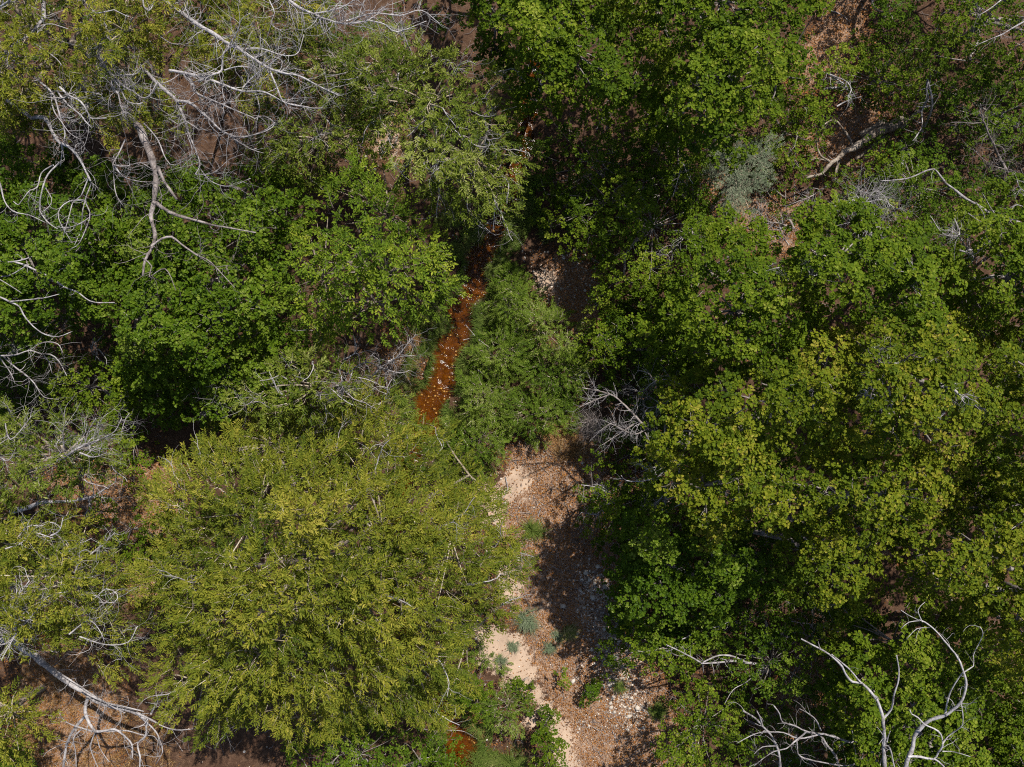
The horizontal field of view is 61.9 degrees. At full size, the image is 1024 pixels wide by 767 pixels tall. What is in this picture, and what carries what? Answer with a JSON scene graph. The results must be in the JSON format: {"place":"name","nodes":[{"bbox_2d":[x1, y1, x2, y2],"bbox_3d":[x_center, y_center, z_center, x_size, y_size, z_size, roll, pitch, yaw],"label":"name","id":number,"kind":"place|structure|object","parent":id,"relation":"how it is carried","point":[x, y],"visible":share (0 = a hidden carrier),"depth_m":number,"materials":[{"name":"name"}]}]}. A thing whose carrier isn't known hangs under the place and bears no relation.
{"place":"outdoors","nodes":[
{"label":"outdoors","id":0,"kind":"place"},
{"bbox_2d":[0,0,1023,766],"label":"ground","id":1,"kind":"structure","parent":0,"point":[258,754],"depth_m":20.00,"materials":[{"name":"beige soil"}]},
{"bbox_2d":[0,336,49,434],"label":"shrub","id":2,"kind":"object","parent":1,"relation":"on","point":[4,411],"visible":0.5,"depth_m":19.18,"materials":[{"name":"green plant"}]},
{"bbox_2d":[0,674,65,766],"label":"willow tree","id":3,"kind":"object","parent":1,"relation":"on","point":[9,712],"visible":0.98,"depth_m":17.18,"materials":[{"name":"green plant"}]},
{"bbox_2d":[0,0,70,83],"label":"dead limb","id":4,"kind":"object","parent":1,"relation":"on","point":[43,7],"visible":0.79,"depth_m":14.65,"materials":[{"name":"grey wood"}]},
{"bbox_2d":[0,321,80,412],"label":"dead limb","id":5,"kind":"object","parent":1,"relation":"on","point":[17,351],"visible":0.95,"depth_m":16.77,"materials":[{"name":"grey wood"}]},
{"bbox_2d":[0,91,106,249],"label":"dead willow","id":6,"kind":"object","parent":1,"relation":"on","point":[47,121],"visible":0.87,"depth_m":15.55,"materials":[{"name":"grey wood"}]},
{"bbox_2d":[0,238,116,336],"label":"dead limb","id":7,"kind":"object","parent":1,"relation":"on","point":[24,265],"visible":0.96,"depth_m":15.68,"materials":[{"name":"grey wood"}]},
{"bbox_2d":[0,395,140,519],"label":"willow tree","id":8,"kind":"object","parent":1,"relation":"on","point":[27,466],"visible":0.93,"depth_m":16.19,"materials":[{"name":"green plant"}]},
{"bbox_2d":[9,451,132,520],"bbox_3d":[-10.054,2.491,19.106,3.644,1.977,1.644,-16,90,0],"label":"dead log","id":9,"kind":"object","parent":1,"relation":"on","point":[32,505],"visible":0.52,"depth_m":19.31,"materials":[{"name":"grey wood"}]},
{"bbox_2d":[0,43,142,164],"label":"dead limb","id":10,"kind":"object","parent":1,"relation":"on","point":[59,114],"visible":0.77,"depth_m":14.75,"materials":[{"name":"grey wood"}]},
{"bbox_2d":[0,135,145,376],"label":"broadleaf tree","id":11,"kind":"object","parent":1,"relation":"on","point":[58,260],"visible":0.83,"depth_m":16.37,"materials":[{"name":"green plant"}]},
{"bbox_2d":[0,399,150,496],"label":"dead willow","id":12,"kind":"object","parent":1,"relation":"on","point":[85,444],"visible":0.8,"depth_m":15.34,"materials":[{"name":"grey wood"}]},
{"bbox_2d":[0,489,158,691],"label":"willow tree","id":13,"kind":"object","parent":1,"relation":"on","point":[81,577],"visible":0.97,"depth_m":15.57,"materials":[{"name":"green plant"}]},
{"bbox_2d":[0,499,162,668],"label":"dead limb","id":14,"kind":"object","parent":1,"relation":"on","point":[27,620],"visible":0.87,"depth_m":15.07,"materials":[{"name":"grey wood"}]},
{"bbox_2d":[33,344,163,493],"bbox_3d":[-9.017,0.425,18.450,3.618,3.326,2.457,41,90,0],"label":"shrub","id":15,"kind":"object","parent":1,"relation":"on","point":[73,378],"visible":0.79,"depth_m":18.47,"materials":[{"name":"green plant"}]},
{"bbox_2d":[0,637,197,766],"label":"dead log","id":16,"kind":"object","parent":1,"relation":"on","point":[57,674],"visible":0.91,"depth_m":17.75,"materials":[{"name":"grey wood"}]},
{"bbox_2d":[0,0,200,160],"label":"willow tree","id":17,"kind":"object","parent":1,"relation":"on","point":[122,24],"visible":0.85,"depth_m":15.23,"materials":[{"name":"green plant"}]},
{"bbox_2d":[68,17,171,126],"bbox_3d":[-7.776,-6.582,17.102,1.408,6.211,5.139,-40,90,0],"label":"dead limb","id":18,"kind":"object","parent":1,"relation":"on","point":[116,81],"visible":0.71,"depth_m":14.58,"materials":[{"name":"grey wood"}]},
{"bbox_2d":[88,492,189,568],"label":"shrub","id":19,"kind":"object","parent":1,"relation":"on","point":[140,537],"visible":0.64,"depth_m":18.84,"materials":[{"name":"green plant"}]},
{"bbox_2d":[75,71,272,308],"bbox_3d":[-7.547,-4.098,17.135,8.151,6.038,2.812,42,90,0],"label":"dead willow","id":20,"kind":"object","parent":1,"relation":"on","point":[142,135],"visible":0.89,"depth_m":15.12,"materials":[{"name":"grey wood"}]},
{"bbox_2d":[75,44,297,218],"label":"dead willow","id":21,"kind":"object","parent":1,"relation":"on","point":[178,105],"visible":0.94,"depth_m":14.68,"materials":[{"name":"grey wood"}]},
{"bbox_2d":[87,151,318,400],"bbox_3d":[-6.904,-2.343,17.601,5.902,4.963,5.422,0,90,0],"label":"broadleaf tree","id":22,"kind":"object","parent":1,"relation":"on","point":[213,360],"visible":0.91,"depth_m":16.21,"materials":[{"name":"green plant"}]},
{"bbox_2d":[99,318,314,433],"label":"broadleaf tree","id":23,"kind":"object","parent":1,"relation":"on","point":[165,400],"visible":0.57,"depth_m":17.69,"materials":[{"name":"green plant"}]},
{"bbox_2d":[161,0,339,143],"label":"willow tree","id":24,"kind":"object","parent":1,"relation":"on","point":[204,41],"visible":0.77,"depth_m":16.05,"materials":[{"name":"green plant"}]},
{"bbox_2d":[155,0,356,138],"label":"dead limb","id":25,"kind":"object","parent":1,"relation":"on","point":[219,37],"visible":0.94,"depth_m":14.51,"materials":[{"name":"grey wood"}]},
{"bbox_2d":[223,73,395,210],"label":"willow tree","id":26,"kind":"object","parent":1,"relation":"on","point":[322,137],"visible":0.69,"depth_m":17.23,"materials":[{"name":"green plant"}]},
{"bbox_2d":[209,318,436,452],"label":"willow tree","id":27,"kind":"object","parent":1,"relation":"on","point":[254,398],"visible":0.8,"depth_m":16.71,"materials":[{"name":"green plant"}]},
{"bbox_2d":[232,4,418,123],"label":"willow tree","id":28,"kind":"object","parent":1,"relation":"on","point":[331,61],"visible":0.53,"depth_m":16.86,"materials":[{"name":"green plant"}]},
{"bbox_2d":[114,374,541,756],"bbox_3d":[-3.811,3.837,16.165,8.695,7.823,7.451,-12,90,0],"label":"willow tree","id":29,"kind":"object","parent":1,"relation":"on","point":[386,548],"visible":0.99,"depth_m":15.00,"materials":[{"name":"green plant"}]},
{"bbox_2d":[247,0,461,55],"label":"dead limb","id":30,"kind":"object","parent":1,"relation":"on","point":[302,9],"visible":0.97,"depth_m":14.69,"materials":[{"name":"grey wood"}]},
{"bbox_2d":[270,141,471,348],"bbox_3d":[-3.298,-2.378,16.975,4.245,6.261,3.981,-29,90,0],"label":"locust tree","id":31,"kind":"object","parent":1,"relation":"on","point":[361,257],"visible":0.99,"depth_m":15.97,"materials":[{"name":"green plant"}]},
{"bbox_2d":[280,714,467,766],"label":"shrub","id":32,"kind":"object","parent":1,"relation":"on","point":[423,757],"visible":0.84,"depth_m":18.76,"materials":[{"name":"green plant"}]},
{"bbox_2d":[311,323,440,424],"bbox_3d":[-2.525,-0.137,17.962,3.049,4.236,1.547,-25,90,0],"label":"dead brush","id":33,"kind":"object","parent":1,"relation":"on","point":[379,367],"visible":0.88,"depth_m":16.92,"materials":[{"name":"grey wood"}]},
{"bbox_2d":[309,2,543,247],"bbox_3d":[-1.550,-5.010,17.235,5.274,5.754,3.720,24,90,0],"label":"willow tree","id":34,"kind":"object","parent":1,"relation":"on","point":[424,116],"visible":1,"depth_m":15.91,"materials":[{"name":"green plant"}]},
{"bbox_2d":[188,111,680,766],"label":"gravel","id":35,"kind":"structure","parent":1,"relation":"on","point":[578,565],"depth_m":20.02,"materials":[{"name":"grey gravel"}]},
{"bbox_2d":[449,672,493,724],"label":"bush","id":36,"kind":"object","parent":1,"relation":"on","point":[473,709],"visible":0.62,"depth_m":19.17,"materials":[{"name":"green plant"}]},
{"bbox_2d":[390,169,556,766],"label":"stream","id":37,"kind":"structure","parent":1,"relation":"on","point":[474,236],"depth_m":19.93,"materials":[{"name":"brown liquid"}]},
{"bbox_2d":[439,407,511,480],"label":"sapling clump","id":38,"kind":"object","parent":1,"relation":"on","point":[492,442],"visible":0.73,"depth_m":19.27,"materials":[{"name":"green plant"}]},
{"bbox_2d":[461,638,513,676],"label":"bush","id":39,"kind":"object","parent":1,"relation":"on","point":[486,663],"visible":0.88,"depth_m":19.48,"materials":[{"name":"green plant"}]},
{"bbox_2d":[453,358,533,436],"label":"sapling clump","id":40,"kind":"object","parent":1,"relation":"on","point":[486,390],"visible":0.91,"depth_m":19.24,"materials":[{"name":"green plant"}]},
{"bbox_2d":[461,317,541,387],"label":"sapling clump","id":41,"kind":"object","parent":1,"relation":"on","point":[517,352],"visible":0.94,"depth_m":19.33,"materials":[{"name":"green plant"}]},
{"bbox_2d":[480,677,535,740],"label":"bush","id":42,"kind":"object","parent":1,"relation":"on","point":[497,714],"visible":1,"depth_m":19.40,"materials":[{"name":"green plant"}]},
{"bbox_2d":[491,260,526,306],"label":"sapling clump","id":43,"kind":"object","parent":1,"relation":"on","point":[507,267],"visible":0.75,"depth_m":19.23,"materials":[{"name":"green plant"}]},
{"bbox_2d":[0,0,1023,766],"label":"undergrowth","id":44,"kind":"object","parent":1,"relation":"on","point":[546,142],"visible":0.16,"depth_m":19.39,"materials":[{"name":"green plant"}]},
{"bbox_2d":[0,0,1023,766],"bbox_3d":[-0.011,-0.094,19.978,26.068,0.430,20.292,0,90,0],"label":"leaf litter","id":45,"kind":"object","parent":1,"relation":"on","point":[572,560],"visible":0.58,"depth_m":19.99,"materials":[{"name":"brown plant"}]},
{"bbox_2d":[481,268,548,340],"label":"sapling clump","id":46,"kind":"object","parent":1,"relation":"on","point":[514,296],"visible":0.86,"depth_m":19.37,"materials":[{"name":"green plant"}]},
{"bbox_2d":[496,735,536,766],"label":"grass tuft","id":47,"kind":"object","parent":1,"relation":"on","point":[518,761],"visible":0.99,"depth_m":19.77,"materials":[{"name":"green plant"}]},
{"bbox_2d":[509,604,542,636],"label":"grass tuft","id":48,"kind":"object","parent":1,"relation":"on","point":[526,620],"visible":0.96,"depth_m":19.83,"materials":[{"name":"green plant"}]},
{"bbox_2d":[488,380,584,452],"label":"sapling clump","id":49,"kind":"object","parent":1,"relation":"on","point":[561,401],"visible":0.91,"depth_m":19.39,"materials":[{"name":"green plant"}]},
{"bbox_2d":[516,515,556,544],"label":"grass tuft","id":50,"kind":"object","parent":1,"relation":"on","point":[535,529],"visible":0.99,"depth_m":19.86,"materials":[{"name":"green plant"}]},
{"bbox_2d":[528,704,569,766],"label":"bush","id":51,"kind":"object","parent":1,"relation":"on","point":[545,731],"visible":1,"depth_m":19.04,"materials":[{"name":"green plant"}]},
{"bbox_2d":[507,291,595,376],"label":"sapling clump","id":52,"kind":"object","parent":1,"relation":"on","point":[548,314],"visible":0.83,"depth_m":19.17,"materials":[{"name":"green plant"}]},
{"bbox_2d":[509,333,595,414],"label":"sapling clump","id":53,"kind":"object","parent":1,"relation":"on","point":[565,381],"visible":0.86,"depth_m":19.24,"materials":[{"name":"green plant"}]},
{"bbox_2d":[451,0,687,128],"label":"oak tree","id":54,"kind":"object","parent":1,"relation":"on","point":[563,38],"visible":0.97,"depth_m":15.57,"materials":[{"name":"green plant"}]},
{"bbox_2d":[565,409,611,449],"bbox_3d":[1.772,0.959,19.091,1.075,2.084,1.124,-32,90,0],"label":"dead brush","id":55,"kind":"object","parent":1,"relation":"on","point":[592,426],"visible":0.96,"depth_m":18.70,"materials":[{"name":"grey wood"}]},
{"bbox_2d":[579,677,603,707],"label":"bush","id":56,"kind":"object","parent":1,"relation":"on","point":[591,688],"visible":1,"depth_m":19.64,"materials":[{"name":"green plant"}]},
{"bbox_2d":[524,107,674,223],"bbox_3d":[2.061,-5.022,18.732,3.587,2.642,2.724,0,90,0],"label":"shrub","id":57,"kind":"object","parent":1,"relation":"on","point":[601,159],"visible":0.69,"depth_m":18.89,"materials":[{"name":"green plant"}]},
{"bbox_2d":[570,296,650,378],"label":"shrub","id":58,"kind":"object","parent":1,"relation":"on","point":[616,343],"visible":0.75,"depth_m":18.53,"materials":[{"name":"green plant"}]},
{"bbox_2d":[572,449,662,542],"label":"shrub","id":59,"kind":"object","parent":1,"relation":"on","point":[594,509],"visible":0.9,"depth_m":18.08,"materials":[{"name":"green plant"}]},
{"bbox_2d":[526,147,726,309],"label":"oak tree","id":60,"kind":"object","parent":1,"relation":"on","point":[629,214],"visible":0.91,"depth_m":18.00,"materials":[{"name":"green plant"}]},
{"bbox_2d":[570,358,690,483],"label":"dead oak","id":61,"kind":"object","parent":1,"relation":"on","point":[634,415],"visible":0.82,"depth_m":17.28,"materials":[{"name":"grey wood"}]},
{"bbox_2d":[575,458,687,528],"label":"dead oak","id":62,"kind":"object","parent":1,"relation":"on","point":[654,503],"visible":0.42,"depth_m":17.36,"materials":[{"name":"wood"}]},
{"bbox_2d":[585,359,698,475],"bbox_3d":[3.062,0.708,19.177,2.664,1.833,2.534,-7,90,0],"label":"shrub","id":63,"kind":"object","parent":1,"relation":"on","point":[627,417],"visible":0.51,"depth_m":19.01,"materials":[{"name":"green plant"}]},
{"bbox_2d":[580,287,712,386],"bbox_3d":[3.136,-1.135,19.075,3.217,1.998,2.460,0,90,0],"label":"shrub","id":64,"kind":"object","parent":1,"relation":"on","point":[609,322],"visible":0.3,"depth_m":19.16,"materials":[{"name":"green plant"}]},
{"bbox_2d":[592,614,726,692],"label":"shrub","id":65,"kind":"object","parent":1,"relation":"on","point":[642,653],"visible":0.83,"depth_m":18.20,"materials":[{"name":"green plant"}]},
{"bbox_2d":[620,272,721,395],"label":"shrub","id":66,"kind":"object","parent":1,"relation":"on","point":[658,326],"visible":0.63,"depth_m":17.71,"materials":[{"name":"green plant"}]},
{"bbox_2d":[624,108,725,245],"bbox_3d":[3.837,-4.731,18.926,1.991,2.269,3.408,-27,90,0],"label":"shrub","id":67,"kind":"object","parent":1,"relation":"on","point":[658,157],"visible":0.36,"depth_m":18.43,"materials":[{"name":"green plant"}]},
{"bbox_2d":[590,467,808,665],"bbox_3d":[3.717,4.213,17.858,4.721,4.462,4.090,23,90,0],"label":"oak tree","id":68,"kind":"object","parent":1,"relation":"on","point":[641,568],"visible":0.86,"depth_m":17.07,"materials":[{"name":"green plant"}]},
{"bbox_2d":[650,667,760,766],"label":"oak tree","id":69,"kind":"object","parent":1,"relation":"on","point":[691,741],"visible":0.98,"depth_m":18.00,"materials":[{"name":"green plant"}]},
{"bbox_2d":[597,0,835,183],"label":"oak tree","id":70,"kind":"object","parent":1,"relation":"on","point":[725,36],"visible":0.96,"depth_m":15.23,"materials":[{"name":"green plant"}]},
{"bbox_2d":[697,130,785,225],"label":"sagebrush","id":71,"kind":"object","parent":1,"relation":"on","point":[736,188],"visible":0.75,"depth_m":18.12,"materials":[{"name":"grey plant"}]},
{"bbox_2d":[658,200,838,400],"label":"oak tree","id":72,"kind":"object","parent":1,"relation":"on","point":[769,297],"visible":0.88,"depth_m":15.40,"materials":[{"name":"green plant"}]},
{"bbox_2d":[627,321,872,492],"bbox_3d":[4.730,0.760,16.483,5.111,7.490,2.968,-21,90,0],"label":"oak tree","id":73,"kind":"object","parent":1,"relation":"on","point":[712,440],"visible":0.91,"depth_m":14.16,"materials":[{"name":"green plant"}]},
{"bbox_2d":[748,153,801,225],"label":"shrub","id":74,"kind":"object","parent":1,"relation":"on","point":[774,191],"visible":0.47,"depth_m":19.73,"materials":[{"name":"green plant"}]},
{"bbox_2d":[702,577,849,727],"bbox_3d":[5.948,6.040,18.807,3.395,2.415,3.781,16,90,0],"label":"shrub","id":75,"kind":"object","parent":1,"relation":"on","point":[770,635],"visible":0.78,"depth_m":18.36,"materials":[{"name":"green plant"}]},
{"bbox_2d":[734,185,826,244],"bbox_3d":[6.094,-3.731,19.365,2.438,1.497,1.719,0,90,0],"label":"dead brush","id":76,"kind":"object","parent":1,"relation":"on","point":[786,217],"visible":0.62,"depth_m":19.37,"materials":[{"name":"grey wood"}]},
{"bbox_2d":[749,60,837,188],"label":"shrub","id":77,"kind":"object","parent":1,"relation":"on","point":[809,111],"visible":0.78,"depth_m":18.40,"materials":[{"name":"green plant"}]},
{"bbox_2d":[727,701,860,766],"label":"shrub","id":78,"kind":"object","parent":1,"relation":"on","point":[795,757],"visible":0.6,"depth_m":18.94,"materials":[{"name":"green plant"}]},
{"bbox_2d":[734,700,878,766],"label":"dead snag","id":79,"kind":"object","parent":1,"relation":"on","point":[838,764],"visible":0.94,"depth_m":16.41,"materials":[{"name":"grey wood"}]},
{"bbox_2d":[639,433,974,557],"bbox_3d":[5.706,2.235,16.808,6.754,6.599,2.550,0,90,0],"label":"oak tree","id":80,"kind":"object","parent":1,"relation":"on","point":[895,490],"visible":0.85,"depth_m":14.29,"materials":[{"name":"green plant"}]},
{"bbox_2d":[771,493,904,618],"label":"oak tree","id":81,"kind":"object","parent":1,"relation":"on","point":[854,543],"visible":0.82,"depth_m":15.47,"materials":[{"name":"green plant"}]},
{"bbox_2d":[801,638,899,766],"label":"dead snag","id":82,"kind":"object","parent":1,"relation":"on","point":[883,717],"visible":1,"depth_m":14.67,"materials":[{"name":"grey wood"}]},
{"bbox_2d":[802,116,906,186],"bbox_3d":[7.911,-5.251,19.418,2.944,1.451,1.510,-12,90,0],"label":"fallen log","id":83,"kind":"object","parent":1,"relation":"on","point":[874,134],"visible":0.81,"depth_m":19.36,"materials":[{"name":"grey wood"}]},
{"bbox_2d":[818,164,923,245],"bbox_3d":[7.250,-3.491,18.125,2.519,3.835,1.975,0,90,0],"label":"dead brush","id":84,"kind":"object","parent":1,"relation":"on","point":[876,199],"visible":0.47,"depth_m":16.98,"materials":[{"name":"grey wood"}]},
{"bbox_2d":[824,148,922,211],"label":"shrub","id":85,"kind":"object","parent":1,"relation":"on","point":[887,161],"visible":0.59,"depth_m":18.98,"materials":[{"name":"green plant"}]},
{"bbox_2d":[782,185,973,351],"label":"oak tree","id":86,"kind":"object","parent":1,"relation":"on","point":[832,260],"visible":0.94,"depth_m":14.74,"materials":[{"name":"green plant"}]},
{"bbox_2d":[821,19,952,124],"bbox_3d":[8.424,-6.896,18.813,3.225,2.567,2.402,-36,90,0],"label":"shrub","id":87,"kind":"object","parent":1,"relation":"on","point":[883,68],"visible":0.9,"depth_m":18.66,"materials":[{"name":"green plant"}]},
{"bbox_2d":[861,0,926,41],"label":"shrub","id":88,"kind":"object","parent":1,"relation":"on","point":[885,12],"visible":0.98,"depth_m":18.73,"materials":[{"name":"green plant"}]},
{"bbox_2d":[888,74,940,183],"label":"dead branch","id":89,"kind":"object","parent":1,"relation":"on","point":[928,85],"visible":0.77,"depth_m":18.40,"materials":[{"name":"grey wood"}]},
{"bbox_2d":[810,584,1020,766],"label":"oak tree","id":90,"kind":"object","parent":1,"relation":"on","point":[923,692],"visible":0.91,"depth_m":16.16,"materials":[{"name":"green plant"}]},
{"bbox_2d":[832,310,1018,495],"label":"oak tree","id":91,"kind":"object","parent":1,"relation":"on","point":[928,406],"visible":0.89,"depth_m":13.49,"materials":[{"name":"green plant"}]},
{"bbox_2d":[861,110,1015,241],"bbox_3d":[9.661,-4.623,18.591,3.694,2.956,3.067,0,90,0],"label":"shrub","id":92,"kind":"object","parent":1,"relation":"on","point":[918,189],"visible":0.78,"depth_m":18.46,"materials":[{"name":"green plant"}]},
{"bbox_2d":[901,601,991,766],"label":"dead snag","id":93,"kind":"object","parent":1,"relation":"on","point":[918,730],"visible":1,"depth_m":14.93,"materials":[{"name":"grey wood"}]},
{"bbox_2d":[880,167,1019,227],"bbox_3d":[9.264,-3.371,17.923,4.942,4.269,0.932,10,90,0],"label":"dead limb","id":94,"kind":"object","parent":1,"relation":"on","point":[956,191],"visible":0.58,"depth_m":16.19,"materials":[{"name":"grey wood"}]},
{"bbox_2d":[887,477,1023,704],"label":"oak tree","id":95,"kind":"object","parent":1,"relation":"on","point":[974,556],"visible":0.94,"depth_m":15.07,"materials":[{"name":"green plant"}]},
{"bbox_2d":[930,210,1000,265],"bbox_3d":[9.195,-2.671,17.555,3.117,4.990,1.070,0,90,0],"label":"dead brush","id":96,"kind":"object","parent":1,"relation":"on","point":[959,236],"visible":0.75,"depth_m":15.89,"materials":[{"name":"grey wood"}]},
{"bbox_2d":[916,47,1023,168],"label":"shrub","id":97,"kind":"object","parent":1,"relation":"on","point":[1012,122],"visible":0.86,"depth_m":18.54,"materials":[{"name":"green plant"}]},
{"bbox_2d":[921,0,1023,92],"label":"shrub","id":98,"kind":"object","parent":1,"relation":"on","point":[987,20],"visible":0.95,"depth_m":17.36,"materials":[{"name":"green plant"}]},
{"bbox_2d":[930,435,1023,532],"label":"shrub","id":99,"kind":"object","parent":1,"relation":"on","point":[983,479],"visible":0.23,"depth_m":16.78,"materials":[{"name":"green plant"}]},
{"bbox_2d":[935,172,1023,353],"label":"oak tree","id":100,"kind":"object","parent":1,"relation":"on","point":[1013,270],"visible":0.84,"depth_m":15.45,"materials":[{"name":"green plant"}]},
{"bbox_2d":[940,88,1023,188],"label":"dead tree","id":101,"kind":"object","parent":1,"relation":"on","point":[1002,164],"visible":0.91,"depth_m":16.48,"materials":[{"name":"grey wood"}]},
{"bbox_2d":[965,309,1023,514],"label":"oak tree","id":102,"kind":"object","parent":1,"relation":"on","point":[1010,366],"visible":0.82,"depth_m":14.85,"materials":[{"name":"green plant"}]},
{"bbox_2d":[975,676,1023,766],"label":"oak tree","id":103,"kind":"object","parent":1,"relation":"on","point":[1013,740],"visible":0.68,"depth_m":17.54,"materials":[{"name":"green plant"}]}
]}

